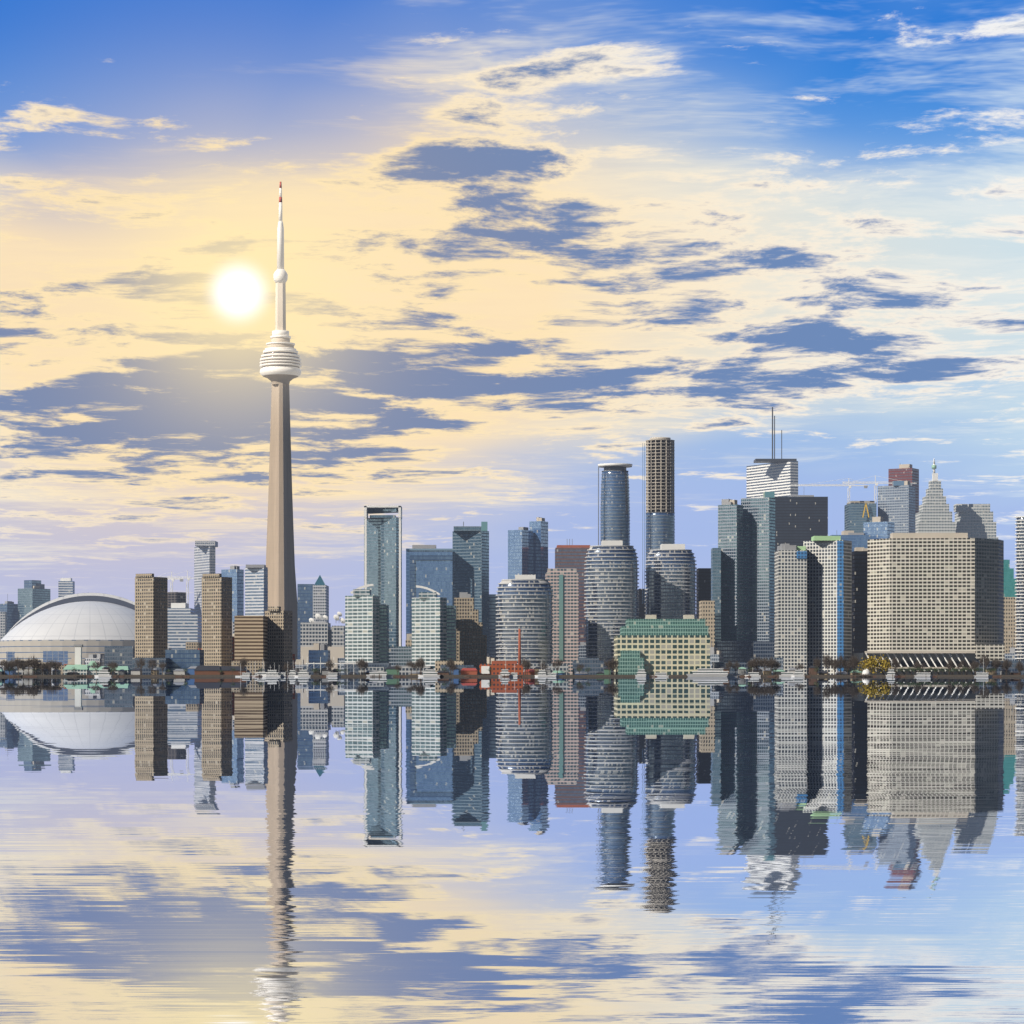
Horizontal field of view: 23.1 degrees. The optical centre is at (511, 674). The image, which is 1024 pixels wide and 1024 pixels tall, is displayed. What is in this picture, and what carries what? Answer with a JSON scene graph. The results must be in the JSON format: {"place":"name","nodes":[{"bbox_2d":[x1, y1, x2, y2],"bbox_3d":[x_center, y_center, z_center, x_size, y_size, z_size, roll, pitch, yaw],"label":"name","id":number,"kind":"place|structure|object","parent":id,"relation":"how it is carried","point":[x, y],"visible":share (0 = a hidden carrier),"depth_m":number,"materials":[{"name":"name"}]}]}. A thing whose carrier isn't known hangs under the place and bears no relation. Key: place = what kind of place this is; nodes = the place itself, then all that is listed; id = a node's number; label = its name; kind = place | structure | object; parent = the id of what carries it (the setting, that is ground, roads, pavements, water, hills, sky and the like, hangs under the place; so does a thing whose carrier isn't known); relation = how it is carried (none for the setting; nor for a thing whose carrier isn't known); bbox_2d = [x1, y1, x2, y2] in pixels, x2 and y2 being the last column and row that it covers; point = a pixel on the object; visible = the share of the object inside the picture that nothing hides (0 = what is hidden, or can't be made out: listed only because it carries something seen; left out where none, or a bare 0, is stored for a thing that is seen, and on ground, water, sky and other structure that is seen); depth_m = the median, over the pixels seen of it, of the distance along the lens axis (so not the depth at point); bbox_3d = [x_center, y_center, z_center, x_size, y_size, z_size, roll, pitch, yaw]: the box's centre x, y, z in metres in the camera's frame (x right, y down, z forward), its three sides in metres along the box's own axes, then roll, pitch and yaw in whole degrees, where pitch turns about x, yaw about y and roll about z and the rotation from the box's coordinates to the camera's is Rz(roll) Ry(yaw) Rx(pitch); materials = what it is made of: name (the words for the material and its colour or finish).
{"place":"outdoors","nodes":[
{"label":"outdoors","id":0,"kind":"place"},
{"bbox_2d":[58,578,74,597],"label":"white tower","id":1,"kind":"structure","parent":0,"point":[66,586],"depth_m":3400.00,"materials":[{"name":"paint"}]},
{"bbox_2d":[135,573,167,657],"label":"beige tower","id":2,"kind":"structure","parent":0,"point":[151,615],"depth_m":2156.06,"materials":[{"name":"concrete"}]},
{"bbox_2d":[168,603,201,649],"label":"building","id":3,"kind":"structure","parent":0,"point":[184,623],"depth_m":2700.00,"materials":[{"name":"white paint"}]},
{"bbox_2d":[194,541,217,614],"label":"slim tower","id":4,"kind":"structure","parent":0,"point":[204,557],"depth_m":3021.22,"materials":[{"name":"white glass"}]},
{"bbox_2d":[202,573,231,665],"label":"beige tower","id":5,"kind":"structure","parent":0,"point":[217,618],"depth_m":2155.24,"materials":[{"name":"concrete"}]},
{"bbox_2d":[221,566,243,621],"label":"blue tower","id":6,"kind":"structure","parent":0,"point":[236,573],"depth_m":2603.38,"materials":[{"name":"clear glass"}]},
{"bbox_2d":[265,606,292,674],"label":"beige tower","id":7,"kind":"structure","parent":0,"point":[280,638],"depth_m":2154.77,"materials":[{"name":"concrete"}]},
{"bbox_2d":[297,576,328,658],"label":"pyramid tower","id":8,"kind":"structure","parent":0,"point":[312,600],"depth_m":2700.00,"materials":[{"name":"blue glass"}]},
{"bbox_2d":[406,545,452,639],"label":"skyscraper","id":9,"kind":"structure","parent":0,"point":[429,566],"depth_m":2550.00,"materials":[{"name":"blue glass"}]},
{"bbox_2d":[0,677,1023,1023],"bbox_3d":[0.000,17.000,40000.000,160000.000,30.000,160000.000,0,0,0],"label":"lake water","id":10,"kind":"structure","parent":0,"point":[510,849],"depth_m":28.40,"materials":[{"name":"blue liquid"}]},
{"bbox_2d":[94,670,111,676],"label":"moored boat","id":11,"kind":"object","parent":10,"relation":"on","point":[103,673],"visible":0.96,"depth_m":1973.90,"materials":[{"name":"white plastic"}]},
{"bbox_2d":[240,673,251,676],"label":"yacht","id":12,"kind":"object","parent":10,"relation":"on","point":[245,675],"visible":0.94,"depth_m":1980.62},
{"bbox_2d":[256,672,265,676],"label":"moored boat","id":13,"kind":"object","parent":10,"relation":"on","point":[260,673],"visible":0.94,"depth_m":1975.28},
{"bbox_2d":[262,670,280,676],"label":"moored boat","id":14,"kind":"object","parent":10,"relation":"on","point":[272,673],"visible":0.95,"depth_m":1974.01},
{"bbox_2d":[287,670,295,676],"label":"moored boat","id":15,"kind":"object","parent":10,"relation":"on","point":[292,673],"visible":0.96,"depth_m":1973.81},
{"bbox_2d":[294,656,310,676],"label":"moored boat","id":16,"kind":"object","parent":10,"relation":"on","point":[303,673],"visible":0.96,"depth_m":1970.68,"materials":[{"name":"white plastic"}]},
{"bbox_2d":[326,673,340,676],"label":"moored boat","id":17,"kind":"object","parent":10,"relation":"on","point":[332,675],"visible":0.91,"depth_m":1972.35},
{"bbox_2d":[366,672,392,676],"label":"tour boat","id":18,"kind":"object","parent":10,"relation":"on","point":[383,674],"visible":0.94,"depth_m":1977.80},
{"bbox_2d":[418,670,439,676],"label":"tour boat","id":19,"kind":"object","parent":10,"relation":"on","point":[429,673],"visible":0.95,"depth_m":1979.00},
{"bbox_2d":[9,674,1001,676],"bbox_3d":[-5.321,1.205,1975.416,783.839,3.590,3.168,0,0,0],"label":"dock piers","id":20,"kind":"structure","parent":10,"relation":"on","point":[478,676],"depth_m":1975.00,"materials":[{"name":"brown wood"}]},
{"bbox_2d":[498,670,512,676],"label":"moored boat","id":21,"kind":"object","parent":10,"relation":"on","point":[505,672],"visible":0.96,"depth_m":1976.99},
{"bbox_2d":[510,664,519,676],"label":"yacht","id":22,"kind":"object","parent":10,"relation":"on","point":[514,674],"visible":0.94,"depth_m":1978.83,"materials":[{"name":"white plastic"}]},
{"bbox_2d":[535,670,545,676],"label":"moored boat","id":23,"kind":"object","parent":10,"relation":"on","point":[541,673],"visible":0.96,"depth_m":1972.44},
{"bbox_2d":[546,673,559,676],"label":"moored boat","id":24,"kind":"object","parent":10,"relation":"on","point":[551,675],"visible":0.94,"depth_m":1972.32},
{"bbox_2d":[635,669,648,676],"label":"moored boat","id":25,"kind":"object","parent":10,"relation":"on","point":[641,672],"visible":0.96,"depth_m":1971.61,"materials":[{"name":"white plastic"}]},
{"bbox_2d":[651,673,668,676],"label":"moored boat","id":26,"kind":"object","parent":10,"relation":"on","point":[661,674],"visible":0.91,"depth_m":1977.45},
{"bbox_2d":[686,668,740,676],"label":"ferry boat","id":27,"kind":"object","parent":10,"relation":"on","point":[710,672],"visible":0.96,"depth_m":1971.39,"materials":[{"name":"white metal"}]},
{"bbox_2d":[745,672,760,676],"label":"yacht","id":28,"kind":"object","parent":10,"relation":"on","point":[753,674],"visible":0.94,"depth_m":1976.34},
{"bbox_2d":[779,667,793,676],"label":"yacht","id":29,"kind":"object","parent":10,"relation":"on","point":[786,674],"visible":0.94,"depth_m":1978.26,"materials":[{"name":"white plastic"}]},
{"bbox_2d":[791,670,804,676],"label":"moored boat","id":30,"kind":"object","parent":10,"relation":"on","point":[798,673],"visible":0.95,"depth_m":1974.49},
{"bbox_2d":[886,662,897,676],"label":"moored boat","id":31,"kind":"object","parent":10,"relation":"on","point":[890,673],"visible":0.96,"depth_m":1976.41,"materials":[{"name":"white plastic"}]},
{"bbox_2d":[914,673,934,676],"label":"moored boat","id":32,"kind":"object","parent":10,"relation":"on","point":[923,675],"visible":0.91,"depth_m":1974.38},
{"bbox_2d":[974,659,992,676],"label":"moored boat","id":33,"kind":"object","parent":10,"relation":"on","point":[983,674],"visible":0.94,"depth_m":1971.73,"materials":[{"name":"white plastic"}]},
{"bbox_2d":[0,0,1023,645],"label":"sky","id":34,"kind":"structure","parent":0,"point":[529,245],"materials":[{"name":"blue"}]},
{"bbox_2d":[529,658,607,674],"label":"low building","id":35,"kind":"structure","parent":0,"point":[595,665],"depth_m":2024.00,"materials":[{"name":"grey concrete"}]},
{"bbox_2d":[555,539,589,644],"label":"bronze tower","id":36,"kind":"structure","parent":0,"point":[569,556],"depth_m":2700.00,"materials":[{"name":"brown glass"}]},
{"bbox_2d":[638,568,710,618],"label":"dark tower","id":37,"kind":"structure","parent":0,"point":[703,584],"depth_m":2600.00,"materials":[{"name":"black glass"}]},
{"bbox_2d":[852,547,866,670],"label":"dark tower","id":38,"kind":"structure","parent":0,"point":[859,599],"depth_m":2300.00,"materials":[{"name":"glass"}]},
{"bbox_2d":[830,517,894,551],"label":"glass block","id":39,"kind":"structure","parent":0,"point":[877,528],"depth_m":2614.44,"materials":[{"name":"glass"}]},
{"bbox_2d":[888,464,918,513],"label":"skyscraper","id":40,"kind":"structure","parent":0,"point":[905,472],"depth_m":3310.38,"materials":[{"name":"red stone"}]},
{"bbox_2d":[915,460,954,532],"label":"stepped tower","id":41,"kind":"structure","parent":0,"point":[933,515],"depth_m":3100.00,"materials":[{"name":"white paint"}]},
{"bbox_2d":[954,504,997,538],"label":"stepped tower","id":42,"kind":"structure","parent":0,"point":[974,520],"depth_m":3150.00,"materials":[{"name":"grey concrete"}]},
{"bbox_2d":[1004,560,1015,652],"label":"high-rise building","id":43,"kind":"structure","parent":0,"point":[1009,608],"depth_m":2400.00,"materials":[{"name":"stone"}]},
{"bbox_3d":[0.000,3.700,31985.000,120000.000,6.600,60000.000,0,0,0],"label":"city ground","id":44,"kind":"structure","parent":0,"visible":0},
{"bbox_2d":[0,594,17,639],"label":"glass office","id":45,"kind":"structure","parent":44,"relation":"on","point":[8,615],"depth_m":3303.08,"materials":[{"name":"blue glass"}]},
{"bbox_2d":[18,580,49,620],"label":"glass office","id":46,"kind":"structure","parent":44,"relation":"on","point":[33,594],"depth_m":3310.23,"materials":[{"name":"glass"}]},
{"bbox_2d":[0,593,134,664],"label":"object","id":47,"kind":"structure","parent":44,"relation":"on","point":[59,628],"depth_m":2929.74,"materials":[{"name":"white"}]},
{"bbox_2d":[63,645,130,674],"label":"green roof pavilion","id":48,"kind":"structure","parent":44,"relation":"on","point":[88,669],"depth_m":2014.91,"materials":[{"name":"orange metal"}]},
{"bbox_2d":[157,571,191,607],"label":"tower under construction","id":49,"kind":"structure","parent":44,"relation":"on","point":[177,597],"depth_m":3008.68,"materials":[{"name":"white paint"}]},
{"bbox_2d":[194,666,247,674],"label":"boathouse pavilion","id":50,"kind":"structure","parent":44,"relation":"on","point":[208,670],"depth_m":2002.00,"materials":[{"name":"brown wood"}]},
{"bbox_2d":[231,616,268,674],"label":"high-rise building","id":51,"kind":"structure","parent":44,"relation":"on","point":[251,638],"depth_m":2120.00,"materials":[{"name":"beige concrete"}]},
{"bbox_2d":[245,565,267,615],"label":"banded tower","id":52,"kind":"structure","parent":44,"relation":"on","point":[256,590],"depth_m":2704.79,"materials":[{"name":"grey glass"}]},
{"bbox_2d":[260,182,300,664],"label":"observation tower","id":53,"kind":"structure","parent":44,"relation":"on","point":[280,364],"depth_m":2796.45,"materials":[{"name":"concrete"}]},
{"bbox_2d":[301,612,344,669],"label":"building","id":54,"kind":"structure","parent":44,"relation":"on","point":[312,632],"depth_m":2420.00,"materials":[{"name":"concrete"}]},
{"bbox_2d":[294,657,362,674],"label":"harbourfront canopy","id":55,"kind":"object","parent":44,"relation":"on","point":[309,669],"visible":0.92,"depth_m":2005.00,"materials":[{"name":"white metal"}]},
{"bbox_2d":[345,584,388,662],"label":"apartment building","id":56,"kind":"structure","parent":44,"relation":"on","point":[366,626],"depth_m":2107.59,"materials":[{"name":"paint"}]},
{"bbox_2d":[364,506,401,645],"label":"teal tower","id":57,"kind":"structure","parent":44,"relation":"on","point":[383,554],"depth_m":2454.38,"materials":[{"name":"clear glass"}]},
{"bbox_2d":[344,646,463,674],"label":"waterfront building","id":58,"kind":"structure","parent":44,"relation":"on","point":[401,656],"depth_m":2094.00,"materials":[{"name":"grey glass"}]},
{"bbox_2d":[5,666,857,674],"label":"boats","id":59,"kind":"object","parent":44,"relation":"on","point":[185,670],"visible":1,"depth_m":1995.08,"materials":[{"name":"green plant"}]},
{"bbox_2d":[412,585,455,669],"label":"apartment building","id":60,"kind":"structure","parent":44,"relation":"on","point":[433,627],"depth_m":2107.22,"materials":[{"name":"paint"}]},
{"bbox_2d":[454,592,486,674],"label":"building","id":61,"kind":"structure","parent":44,"relation":"on","point":[471,643],"depth_m":2150.00,"materials":[{"name":"concrete"}]},
{"bbox_2d":[453,522,488,656],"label":"teal tower","id":62,"kind":"structure","parent":44,"relation":"on","point":[471,560],"depth_m":2506.65,"materials":[{"name":"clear glass"}]},
{"bbox_2d":[489,594,497,657],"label":"building","id":63,"kind":"structure","parent":44,"relation":"on","point":[493,650],"depth_m":2600.00,"materials":[{"name":"grey glass"}]},
{"bbox_2d":[460,668,537,674],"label":"red-roofed sheds","id":64,"kind":"object","parent":44,"relation":"on","point":[468,671],"visible":0.98,"depth_m":2004.00,"materials":[{"name":"metal"}]},
{"bbox_2d":[479,629,522,674],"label":"low building","id":65,"kind":"structure","parent":44,"relation":"on","point":[498,666],"depth_m":2010.00,"materials":[{"name":"red brick"}]},
{"bbox_2d":[0,652,1012,674],"bbox_3d":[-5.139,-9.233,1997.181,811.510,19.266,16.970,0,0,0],"label":"trees","id":66,"kind":"object","parent":44,"relation":"on","point":[769,662],"visible":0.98,"depth_m":1995.38,"materials":[{"name":"green plant"}]},
{"bbox_2d":[0,634,1015,674],"bbox_3d":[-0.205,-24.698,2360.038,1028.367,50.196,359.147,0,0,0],"label":"low-rise buildings","id":67,"kind":"structure","parent":44,"relation":"on","point":[316,653],"depth_m":2308.13,"materials":[{"name":"beige concrete"}]},
{"bbox_2d":[0,666,1018,674],"bbox_3d":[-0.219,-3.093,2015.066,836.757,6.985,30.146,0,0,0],"label":"quayside sheds","id":68,"kind":"object","parent":44,"relation":"on","point":[389,670],"visible":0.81,"depth_m":2009.17,"materials":[{"name":"grey concrete"}]},
{"bbox_2d":[0,646,1023,674],"bbox_3d":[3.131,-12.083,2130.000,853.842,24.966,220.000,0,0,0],"label":"quay lowrise","id":69,"kind":"structure","parent":44,"relation":"on","point":[172,659],"depth_m":2060.00,"materials":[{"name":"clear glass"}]},
{"bbox_2d":[0,675,1023,676],"bbox_3d":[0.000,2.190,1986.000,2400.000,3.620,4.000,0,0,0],"label":"quay wall","id":70,"kind":"structure","parent":44,"relation":"on","point":[491,675],"depth_m":1984.00,"materials":[{"name":"brown concrete"}]},
{"bbox_2d":[496,575,553,674],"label":"high-rise building","id":71,"kind":"structure","parent":44,"relation":"on","point":[524,603],"depth_m":2102.91,"materials":[{"name":"white paint"}]},
{"bbox_2d":[508,517,547,578],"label":"blue twin towers","id":72,"kind":"structure","parent":44,"relation":"on","point":[527,552],"depth_m":2714.22,"materials":[{"name":"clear glass"}]},
{"bbox_2d":[40,656,1023,674],"bbox_3d":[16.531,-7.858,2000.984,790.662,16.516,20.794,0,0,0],"label":"trees","id":73,"kind":"object","parent":44,"relation":"on","point":[420,664],"visible":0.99,"depth_m":2000.75,"materials":[{"name":"green plant"}]},
{"bbox_2d":[545,569,578,674],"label":"high-rise building","id":74,"kind":"structure","parent":44,"relation":"on","point":[564,584],"depth_m":2230.00,"materials":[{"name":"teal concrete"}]},
{"bbox_2d":[584,540,638,674],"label":"skyscraper","id":75,"kind":"structure","parent":44,"relation":"on","point":[611,586],"depth_m":2152.60,"materials":[{"name":"white paint"}]},
{"bbox_2d":[598,463,632,544],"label":"round tower","id":76,"kind":"structure","parent":44,"relation":"on","point":[615,512],"depth_m":2502.59,"materials":[{"name":"blue glass"}]},
{"bbox_2d":[644,437,674,605],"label":"tower under construction","id":77,"kind":"structure","parent":44,"relation":"on","point":[660,506],"depth_m":2503.42,"materials":[{"name":"grey"}]},
{"bbox_2d":[614,615,709,674],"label":"building","id":78,"kind":"structure","parent":44,"relation":"on","point":[651,644],"depth_m":2030.00,"materials":[{"name":"beige concrete"}]},
{"bbox_2d":[645,544,696,618],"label":"skyscraper","id":79,"kind":"structure","parent":44,"relation":"on","point":[670,582],"depth_m":2202.76,"materials":[{"name":"grey glass"}]},
{"bbox_2d":[699,601,714,646],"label":"stone bank building","id":80,"kind":"structure","parent":44,"relation":"on","point":[707,610],"depth_m":2300.00,"materials":[{"name":"stone"}]},
{"bbox_2d":[711,492,774,671],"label":"tower","id":81,"kind":"structure","parent":44,"relation":"on","point":[743,575],"depth_m":2360.34,"materials":[{"name":"glass"}]},
{"bbox_2d":[747,407,797,497],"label":"skyscraper","id":82,"kind":"structure","parent":44,"relation":"on","point":[778,477],"depth_m":3425.70,"materials":[{"name":"white stone"}]},
{"bbox_2d":[775,495,827,551],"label":"black tower","id":83,"kind":"structure","parent":44,"relation":"on","point":[799,519],"depth_m":3200.00,"materials":[{"name":"glass"}]},
{"bbox_2d":[775,536,851,674],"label":"skyscraper","id":84,"kind":"structure","parent":44,"relation":"on","point":[813,598],"depth_m":2105.32,"materials":[{"name":"white"}]},
{"bbox_2d":[791,476,916,532],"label":"tower under construction","id":85,"kind":"structure","parent":44,"relation":"on","point":[857,514],"depth_m":3000.00,"materials":[{"name":"teal glass"}]},
{"bbox_2d":[862,669,870,674],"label":"dome tent","id":86,"kind":"object","parent":44,"relation":"on","point":[866,671],"visible":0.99,"depth_m":1989.54,"materials":[{"name":"white fabric"}]},
{"bbox_2d":[854,654,892,674],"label":"willow tree","id":87,"kind":"object","parent":44,"relation":"on","point":[870,662],"visible":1,"depth_m":1995.55,"materials":[{"name":"yellow plant"}]},
{"bbox_2d":[878,481,914,532],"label":"glass tower","id":88,"kind":"structure","parent":44,"relation":"on","point":[896,502],"depth_m":3008.30,"materials":[{"name":"glass"}]},
{"bbox_2d":[853,533,1004,674],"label":"harbour hotel","id":89,"kind":"structure","parent":44,"relation":"on","point":[935,601],"depth_m":2083.90,"materials":[{"name":"concrete"}]},
{"bbox_2d":[893,666,996,674],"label":"quay shrubs","id":90,"kind":"object","parent":44,"relation":"on","point":[920,670],"visible":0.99,"depth_m":1993.84,"materials":[{"name":"green plant"}]},
{"bbox_2d":[1015,516,1023,660],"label":"condo","id":91,"kind":"structure","parent":44,"relation":"on","point":[1019,584],"depth_m":2303.22,"materials":[{"name":"white paint"}]}
]}

